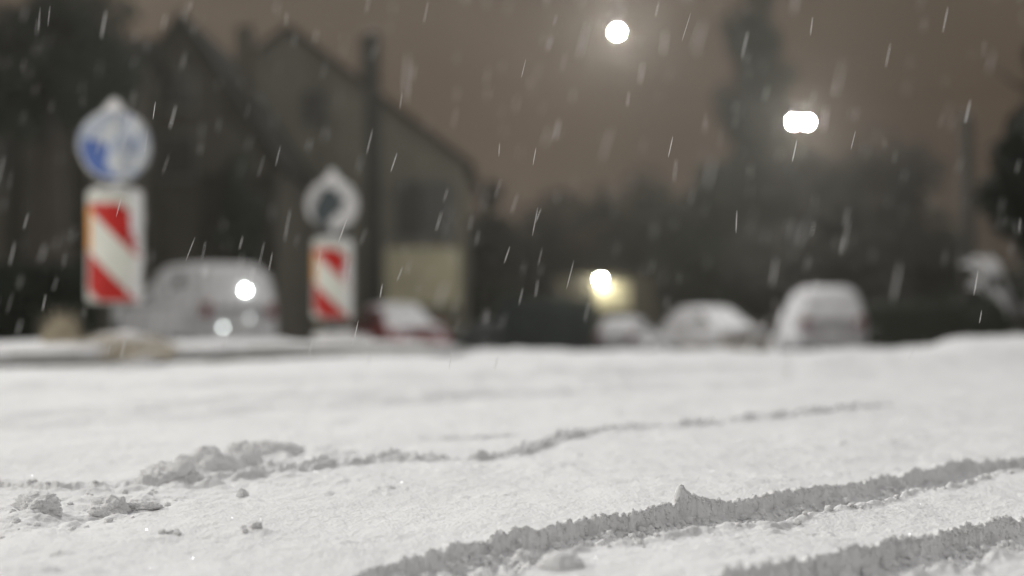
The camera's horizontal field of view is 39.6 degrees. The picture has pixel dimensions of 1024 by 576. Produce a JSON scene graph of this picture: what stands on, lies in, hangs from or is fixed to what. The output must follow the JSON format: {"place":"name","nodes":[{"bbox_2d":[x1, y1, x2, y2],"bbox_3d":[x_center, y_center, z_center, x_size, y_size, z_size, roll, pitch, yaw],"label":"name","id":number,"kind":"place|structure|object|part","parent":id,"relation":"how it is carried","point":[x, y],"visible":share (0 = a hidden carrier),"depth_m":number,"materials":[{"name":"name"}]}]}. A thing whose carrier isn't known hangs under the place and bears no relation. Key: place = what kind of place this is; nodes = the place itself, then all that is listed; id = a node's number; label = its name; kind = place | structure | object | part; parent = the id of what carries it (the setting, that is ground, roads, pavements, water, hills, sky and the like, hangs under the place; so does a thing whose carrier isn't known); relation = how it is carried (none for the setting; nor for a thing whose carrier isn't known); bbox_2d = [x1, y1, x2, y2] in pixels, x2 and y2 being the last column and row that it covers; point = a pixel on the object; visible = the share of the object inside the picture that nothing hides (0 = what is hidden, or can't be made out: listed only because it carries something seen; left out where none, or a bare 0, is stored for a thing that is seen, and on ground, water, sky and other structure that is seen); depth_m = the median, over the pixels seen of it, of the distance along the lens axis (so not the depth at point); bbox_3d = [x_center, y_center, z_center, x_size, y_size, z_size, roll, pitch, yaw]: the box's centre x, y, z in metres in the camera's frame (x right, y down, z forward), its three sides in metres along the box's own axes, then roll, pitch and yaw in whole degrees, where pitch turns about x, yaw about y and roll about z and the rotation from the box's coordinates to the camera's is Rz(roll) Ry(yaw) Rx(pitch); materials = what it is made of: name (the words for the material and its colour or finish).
{"place":"outdoors","nodes":[
{"label":"outdoors","id":0,"kind":"place"},
{"bbox_2d":[0,334,1023,575],"bbox_3d":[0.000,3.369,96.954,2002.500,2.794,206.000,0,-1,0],"label":"ground","id":1,"kind":"structure","parent":0,"point":[954,395],"depth_m":3.26,"materials":[{"name":"white snow"}]},
{"bbox_2d":[10,491,62,516],"bbox_3d":[-0.796,0.368,2.385,0.089,0.054,0.062,0,-1,0],"label":"snow clod","id":2,"kind":"object","parent":1,"relation":"on","point":[47,503],"visible":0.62,"depth_m":2.37,"materials":[{"name":"white snow"}]},
{"bbox_2d":[0,260,101,341],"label":"hedge","id":3,"kind":"object","parent":1,"relation":"on","point":[35,286],"visible":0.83,"depth_m":24.05,"materials":[{"name":"green plant"}]},
{"bbox_2d":[0,0,148,265],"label":"tree","id":4,"kind":"object","parent":1,"relation":"on","point":[64,70],"visible":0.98,"depth_m":32.29,"materials":[{"name":"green plant"}]},
{"bbox_2d":[0,38,167,335],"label":"house","id":5,"kind":"structure","parent":1,"relation":"on","point":[79,182],"depth_m":40.06,"materials":[{"name":"brown paint"}]},
{"bbox_2d":[0,137,6,186],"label":"window","id":6,"kind":"structure","parent":5,"relation":"in","point":[3,144],"depth_m":40.04,"materials":[{"name":"grey glass"}]},
{"bbox_2d":[86,494,132,516],"bbox_3d":[-0.685,0.382,2.441,0.079,0.058,0.067,0,-1,0],"label":"snow clod","id":7,"kind":"object","parent":1,"relation":"on","point":[108,505],"visible":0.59,"depth_m":2.42,"materials":[{"name":"white snow"}]},
{"bbox_2d":[127,499,164,511],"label":"snow clod","id":8,"kind":"object","parent":1,"relation":"on","point":[142,504],"visible":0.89,"depth_m":2.44,"materials":[{"name":"white snow"}]},
{"bbox_2d":[133,470,167,486],"bbox_3d":[-0.707,0.398,2.787,0.073,0.082,0.062,0,-1,0],"label":"snow clod","id":9,"kind":"object","parent":1,"relation":"on","point":[156,479],"visible":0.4,"depth_m":2.78,"materials":[{"name":"white snow"}]},
{"bbox_2d":[134,459,204,484],"bbox_3d":[-0.681,0.381,2.833,0.139,0.083,0.093,0,-1,12],"label":"snow clod","id":10,"kind":"object","parent":1,"relation":"on","point":[186,471],"visible":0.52,"depth_m":2.81,"materials":[{"name":"white snow"}]},
{"bbox_2d":[120,263,276,341],"bbox_3d":[-7.133,0.485,31.975,2.288,2.043,4.395,1,-1,-39],"label":"parked car","id":11,"kind":"object","parent":1,"relation":"on","point":[188,310],"visible":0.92,"depth_m":30.51,"materials":[{"name":"silver metal"}]},
{"bbox_3d":[-8.138,0.050,31.935,0.166,0.582,0.676,1,-1,-39],"label":"side window","id":12,"kind":"part","parent":11,"relation":"part of","materials":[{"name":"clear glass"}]},
{"bbox_3d":[-7.077,0.026,30.626,0.166,0.582,0.884,1,-1,-39],"label":"side window","id":13,"kind":"part","parent":11,"relation":"part of","materials":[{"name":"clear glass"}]},
{"bbox_2d":[174,445,246,472],"bbox_3d":[-0.643,0.379,3.029,0.157,0.090,0.070,0,-1,-9],"label":"snow clod","id":14,"kind":"object","parent":1,"relation":"on","point":[211,458],"visible":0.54,"depth_m":3.01,"materials":[{"name":"white snow"}]},
{"bbox_2d":[0,338,468,367],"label":"traffic island","id":15,"kind":"structure","parent":1,"relation":"on","point":[34,353],"depth_m":10.30,"materials":[{"name":"snow"}]},
{"bbox_2d":[33,303,91,343],"bbox_3d":[-3.153,0.272,10.008,0.498,0.369,0.388,0,-1,0],"label":"grass tuft","id":16,"kind":"object","parent":15,"relation":"on","point":[60,332],"visible":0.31,"depth_m":9.96,"materials":[{"name":"beige plant"}]},
{"bbox_2d":[50,331,175,364],"bbox_3d":[-2.767,0.431,9.629,0.972,0.317,0.716,0,-1,-10],"label":"grass tuft","id":17,"kind":"object","parent":15,"relation":"on","point":[135,355],"visible":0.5,"depth_m":9.46,"materials":[{"name":"beige plant"}]},
{"bbox_2d":[77,98,150,332],"bbox_3d":[-2.985,-0.422,10.740,0.556,2.007,0.316,0,-1,0],"label":"traffic beacon","id":18,"kind":"object","parent":15,"relation":"on","point":[110,261],"visible":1,"depth_m":10.65,"materials":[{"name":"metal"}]},
{"bbox_2d":[90,330,159,341],"bbox_3d":[-2.861,0.402,10.469,0.554,0.181,0.444,0,-1,0],"label":"snow drift","id":19,"kind":"object","parent":15,"relation":"on","point":[125,333],"visible":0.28,"depth_m":10.38,"materials":[{"name":"white snow"}]},
{"bbox_2d":[133,332,181,353],"bbox_3d":[-2.516,0.406,9.925,0.454,0.197,0.337,0,-1,0],"label":"grass tuft","id":20,"kind":"object","parent":15,"relation":"on","point":[153,340],"visible":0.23,"depth_m":9.87,"materials":[{"name":"beige plant"}]},
{"bbox_2d":[306,169,358,331],"bbox_3d":[-1.915,-0.284,15.238,0.556,1.980,0.316,0,-1,0],"label":"traffic beacon","id":21,"kind":"object","parent":15,"relation":"on","point":[332,204],"visible":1,"depth_m":15.16,"materials":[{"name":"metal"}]},
{"bbox_2d":[312,329,373,341],"bbox_3d":[-1.777,0.529,14.974,0.649,0.189,0.438,0,-1,0],"label":"snow drift","id":22,"kind":"object","parent":15,"relation":"on","point":[343,335],"visible":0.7,"depth_m":14.85,"materials":[{"name":"white snow"}]},
{"bbox_2d":[155,9,318,341],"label":"house","id":23,"kind":"structure","parent":1,"relation":"on","point":[189,183],"depth_m":46.10,"materials":[{"name":"brown paint"}]},
{"bbox_2d":[155,134,196,179],"bbox_3d":[-10.866,-4.243,46.007,1.340,1.500,0.158,0,-1,0],"label":"window","id":24,"kind":"structure","parent":23,"relation":"in","point":[179,149],"depth_m":46.05,"materials":[{"name":"grey glass"}]},
{"bbox_2d":[161,71,196,110],"bbox_3d":[-10.780,-6.385,46.047,1.140,1.300,0.158,0,-1,0],"label":"window","id":25,"kind":"structure","parent":23,"relation":"in","point":[179,91],"depth_m":46.10,"materials":[{"name":"grey glass"}]},
{"bbox_2d":[210,147,270,267],"bbox_3d":[-8.100,-0.951,41.963,1.732,6.504,1.770,-1,-1,32],"label":"tree","id":26,"kind":"object","parent":1,"relation":"on","point":[239,212],"visible":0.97,"depth_m":41.77,"materials":[{"name":"green plant"}]},
{"bbox_2d":[235,488,248,497],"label":"snow clod","id":27,"kind":"object","parent":1,"relation":"on","point":[241,492],"visible":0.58,"depth_m":2.64,"materials":[{"name":"white snow"}]},
{"bbox_2d":[224,440,263,466],"bbox_3d":[-0.599,0.386,3.161,0.090,0.097,0.076,0,-1,-22],"label":"snow clod","id":28,"kind":"object","parent":1,"relation":"on","point":[248,453],"visible":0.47,"depth_m":3.14,"materials":[{"name":"white snow"}]},
{"bbox_2d":[255,440,305,456],"bbox_3d":[-0.558,0.384,3.356,0.151,0.054,0.072,0,-1,0],"label":"snow clod","id":29,"kind":"object","parent":1,"relation":"on","point":[268,447],"visible":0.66,"depth_m":3.33,"materials":[{"name":"white snow"}]},
{"bbox_2d":[256,23,479,335],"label":"house","id":30,"kind":"structure","parent":1,"relation":"on","point":[300,95],"depth_m":58.09,"materials":[{"name":"grey paint"}]},
{"bbox_2d":[299,89,329,125],"bbox_3d":[-8.046,-7.362,58.067,1.240,1.500,0.158,0,-1,0],"label":"window","id":31,"kind":"structure","parent":30,"relation":"in","point":[314,102],"depth_m":58.12,"materials":[{"name":"grey glass"}]},
{"bbox_2d":[317,182,348,239],"bbox_3d":[-7.568,-3.137,57.988,1.840,2.400,0.158,0,-1,0],"label":"window","id":32,"kind":"structure","parent":30,"relation":"in","point":[322,232],"depth_m":58.02,"materials":[{"name":"grey glass"}]},
{"bbox_2d":[393,179,454,240],"bbox_3d":[-3.588,-3.187,57.989,2.540,2.500,0.158,0,-1,0],"label":"window","id":33,"kind":"structure","parent":30,"relation":"in","point":[418,207],"depth_m":58.03,"materials":[{"name":"grey glass"}]},
{"bbox_2d":[363,32,382,310],"bbox_3d":[-5.089,-3.298,52.040,0.734,12.163,0.797,0,-1,0],"label":"utility pole","id":34,"kind":"object","parent":1,"relation":"on","point":[373,268],"visible":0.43,"depth_m":51.83,"materials":[{"name":"brown wood"}]},
{"bbox_2d":[355,303,448,342],"bbox_3d":[-3.463,1.276,43.979,2.140,1.632,4.082,0,-1,-24],"label":"parked car","id":35,"kind":"object","parent":1,"relation":"on","point":[384,321],"visible":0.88,"depth_m":43.09,"materials":[{"name":"red paint"}]},
{"bbox_3d":[-4.576,0.944,44.634,0.135,0.340,0.980,0,-1,-24],"label":"side window","id":36,"kind":"part","parent":35,"relation":"part of","materials":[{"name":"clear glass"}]},
{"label":"side window","id":37,"kind":"part","parent":35,"relation":"part of","materials":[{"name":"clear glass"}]},
{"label":"side window","id":38,"kind":"part","parent":35,"relation":"part of","materials":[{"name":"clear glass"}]},
{"bbox_2d":[448,321,502,349],"bbox_3d":[-1.159,1.994,55.973,3.674,1.366,1.926,0,-1,10],"label":"parked car","id":39,"kind":"object","parent":1,"relation":"on","point":[476,336],"visible":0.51,"depth_m":55.25,"materials":[{"name":"black paint"}]},
{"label":"side window","id":40,"kind":"part","parent":39,"relation":"part of","materials":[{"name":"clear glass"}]},
{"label":"side window","id":41,"kind":"part","parent":39,"relation":"part of","materials":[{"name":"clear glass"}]},
{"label":"side window","id":42,"kind":"part","parent":39,"relation":"part of","materials":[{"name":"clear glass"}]},
{"bbox_2d":[470,176,523,319],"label":"tree","id":43,"kind":"object","parent":1,"relation":"on","point":[495,240],"visible":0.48,"depth_m":73.36,"materials":[{"name":"green plant"}]},
{"bbox_2d":[469,279,534,325],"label":"hedge","id":44,"kind":"object","parent":1,"relation":"on","point":[484,297],"visible":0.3,"depth_m":66.15,"materials":[{"name":"green plant"}]},
{"bbox_2d":[0,405,1023,575],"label":"snow crumbs","id":45,"kind":"object","parent":1,"relation":"on","point":[886,564],"visible":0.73,"depth_m":2.19,"materials":[{"name":"white snow"}]},
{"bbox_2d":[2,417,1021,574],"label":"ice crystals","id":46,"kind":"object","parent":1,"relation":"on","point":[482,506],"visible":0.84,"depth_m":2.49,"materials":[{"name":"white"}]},
{"bbox_2d":[495,296,595,350],"bbox_3d":[1.266,1.507,53.486,3.808,2.469,1.328,0,-1,0],"label":"hedge","id":47,"kind":"object","parent":1,"relation":"on","point":[528,324],"visible":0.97,"depth_m":53.09,"materials":[{"name":"green plant"}]},
{"bbox_2d":[538,550,584,570],"bbox_3d":[0.065,0.362,1.857,0.061,0.038,0.046,0,-1,0],"label":"snow clod","id":48,"kind":"object","parent":1,"relation":"on","point":[562,560],"visible":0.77,"depth_m":1.84,"materials":[{"name":"white snow"}]},
{"bbox_2d":[502,180,624,348],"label":"tree","id":49,"kind":"object","parent":1,"relation":"on","point":[552,240],"visible":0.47,"depth_m":76.69,"materials":[{"name":"green plant"}]},
{"bbox_2d":[544,272,666,350],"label":"garage","id":50,"kind":"structure","parent":1,"relation":"on","point":[630,294],"depth_m":61.99,"materials":[{"name":"brown paint"}]},
{"bbox_2d":[571,306,596,350],"bbox_3d":[2.917,1.969,61.952,1.600,2.400,0.037,0,-1,0],"label":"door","id":51,"kind":"structure","parent":50,"relation":"in","point":[595,317],"depth_m":61.94,"materials":[{"name":"grey"}]},
{"bbox_2d":[595,317,662,350],"bbox_3d":[4.456,1.837,53.979,1.969,1.485,3.756,0,-1,22],"label":"parked car","id":52,"kind":"object","parent":1,"relation":"on","point":[633,333],"visible":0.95,"depth_m":52.51,"materials":[{"name":"grey paint"}]},
{"bbox_2d":[565,165,703,333],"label":"tree","id":53,"kind":"object","parent":1,"relation":"on","point":[635,246],"visible":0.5,"depth_m":74.58,"materials":[{"name":"green plant"}]},
{"bbox_2d":[661,306,771,350],"bbox_3d":[6.556,1.383,45.978,2.140,1.613,4.082,0,-1,-24],"label":"parked car","id":54,"kind":"object","parent":1,"relation":"on","point":[696,327],"visible":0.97,"depth_m":45.23,"materials":[{"name":"beige paint"}]},
{"bbox_2d":[637,161,808,326],"bbox_3d":[9.006,-1.093,60.186,6.041,8.565,6.173,1,-1,-32],"label":"tree","id":55,"kind":"object","parent":1,"relation":"on","point":[705,237],"visible":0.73,"depth_m":59.19,"materials":[{"name":"green plant"}]},
{"bbox_2d":[711,0,799,350],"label":"tree","id":56,"kind":"object","parent":1,"relation":"on","point":[756,117],"visible":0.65,"depth_m":61.39,"materials":[{"name":"green plant"}]},
{"bbox_2d":[717,130,884,350],"bbox_3d":[11.056,-1.424,56.223,7.355,8.838,5.687,1,-1,-31],"label":"tree","id":57,"kind":"object","parent":1,"relation":"on","point":[792,201],"visible":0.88,"depth_m":55.49,"materials":[{"name":"green plant"}]},
{"bbox_2d":[776,286,866,350],"bbox_3d":[7.775,0.835,35.986,1.936,1.734,3.680,0,-1,2],"label":"parked car","id":58,"kind":"object","parent":1,"relation":"on","point":[822,317],"visible":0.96,"depth_m":34.23,"materials":[{"name":"grey paint"}]},
{"bbox_2d":[771,139,931,349],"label":"tree","id":59,"kind":"object","parent":1,"relation":"on","point":[842,170],"visible":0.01,"depth_m":72.99,"materials":[{"name":"green plant"}]},
{"bbox_2d":[821,124,960,341],"bbox_3d":[15.090,-1.780,57.061,5.865,9.637,5.615,0,-1,0],"label":"tree","id":60,"kind":"object","parent":1,"relation":"on","point":[896,245],"visible":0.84,"depth_m":56.24,"materials":[{"name":"green plant"}]},
{"bbox_2d":[860,297,1011,347],"bbox_3d":[13.116,1.277,44.486,5.051,2.051,1.323,0,-1,0],"label":"hedge","id":61,"kind":"object","parent":1,"relation":"on","point":[896,323],"visible":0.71,"depth_m":44.07,"materials":[{"name":"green plant"}]},
{"bbox_2d":[898,228,994,302],"bbox_3d":[17.393,0.322,58.113,4.222,5.538,3.909,-1,-1,43],"label":"tree","id":62,"kind":"object","parent":1,"relation":"on","point":[945,283],"visible":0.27,"depth_m":57.48,"materials":[{"name":"green plant"}]},
{"bbox_2d":[960,113,974,301],"bbox_3d":[15.067,-1.624,47.001,0.490,8.327,0.565,0,-1,0],"label":"utility pole","id":63,"kind":"object","parent":1,"relation":"on","point":[967,229],"visible":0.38,"depth_m":46.90,"materials":[{"name":"brown wood"}]},
{"bbox_2d":[959,255,1023,335],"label":"snowy shrub","id":64,"kind":"object","parent":1,"relation":"on","point":[1002,296],"visible":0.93,"depth_m":16.50,"materials":[{"name":"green plant"}]},
{"bbox_2d":[970,50,1023,260],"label":"tree","id":65,"kind":"object","parent":1,"relation":"on","point":[1005,183],"visible":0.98,"depth_m":20.94,"materials":[{"name":"green plant"}]},
{"bbox_2d":[0,0,1023,377],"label":"snowfall","id":66,"kind":"object","parent":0,"point":[514,204],"visible":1,"depth_m":2.88,"materials":[{"name":"white"}]},
{"bbox_2d":[0,0,1023,334],"label":"sky","id":67,"kind":"structure","parent":0,"point":[859,33],"materials":[{"name":"brown"}]},
{"bbox_2d":[610,0,623,33],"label":"street lamp","id":68,"kind":"object","parent":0,"point":[617,14],"visible":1,"depth_m":35.11,"materials":[{"name":"grey metal"}]},
{"bbox_2d":[481,82,1019,122],"bbox_3d":[9.738,-6.407,49.129,22.001,1.451,0.252,0,-1,0],"label":"hanging street light","id":69,"kind":"object","parent":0,"point":[807,109],"visible":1,"depth_m":49.13,"materials":[{"name":"black paint"}]}
]}

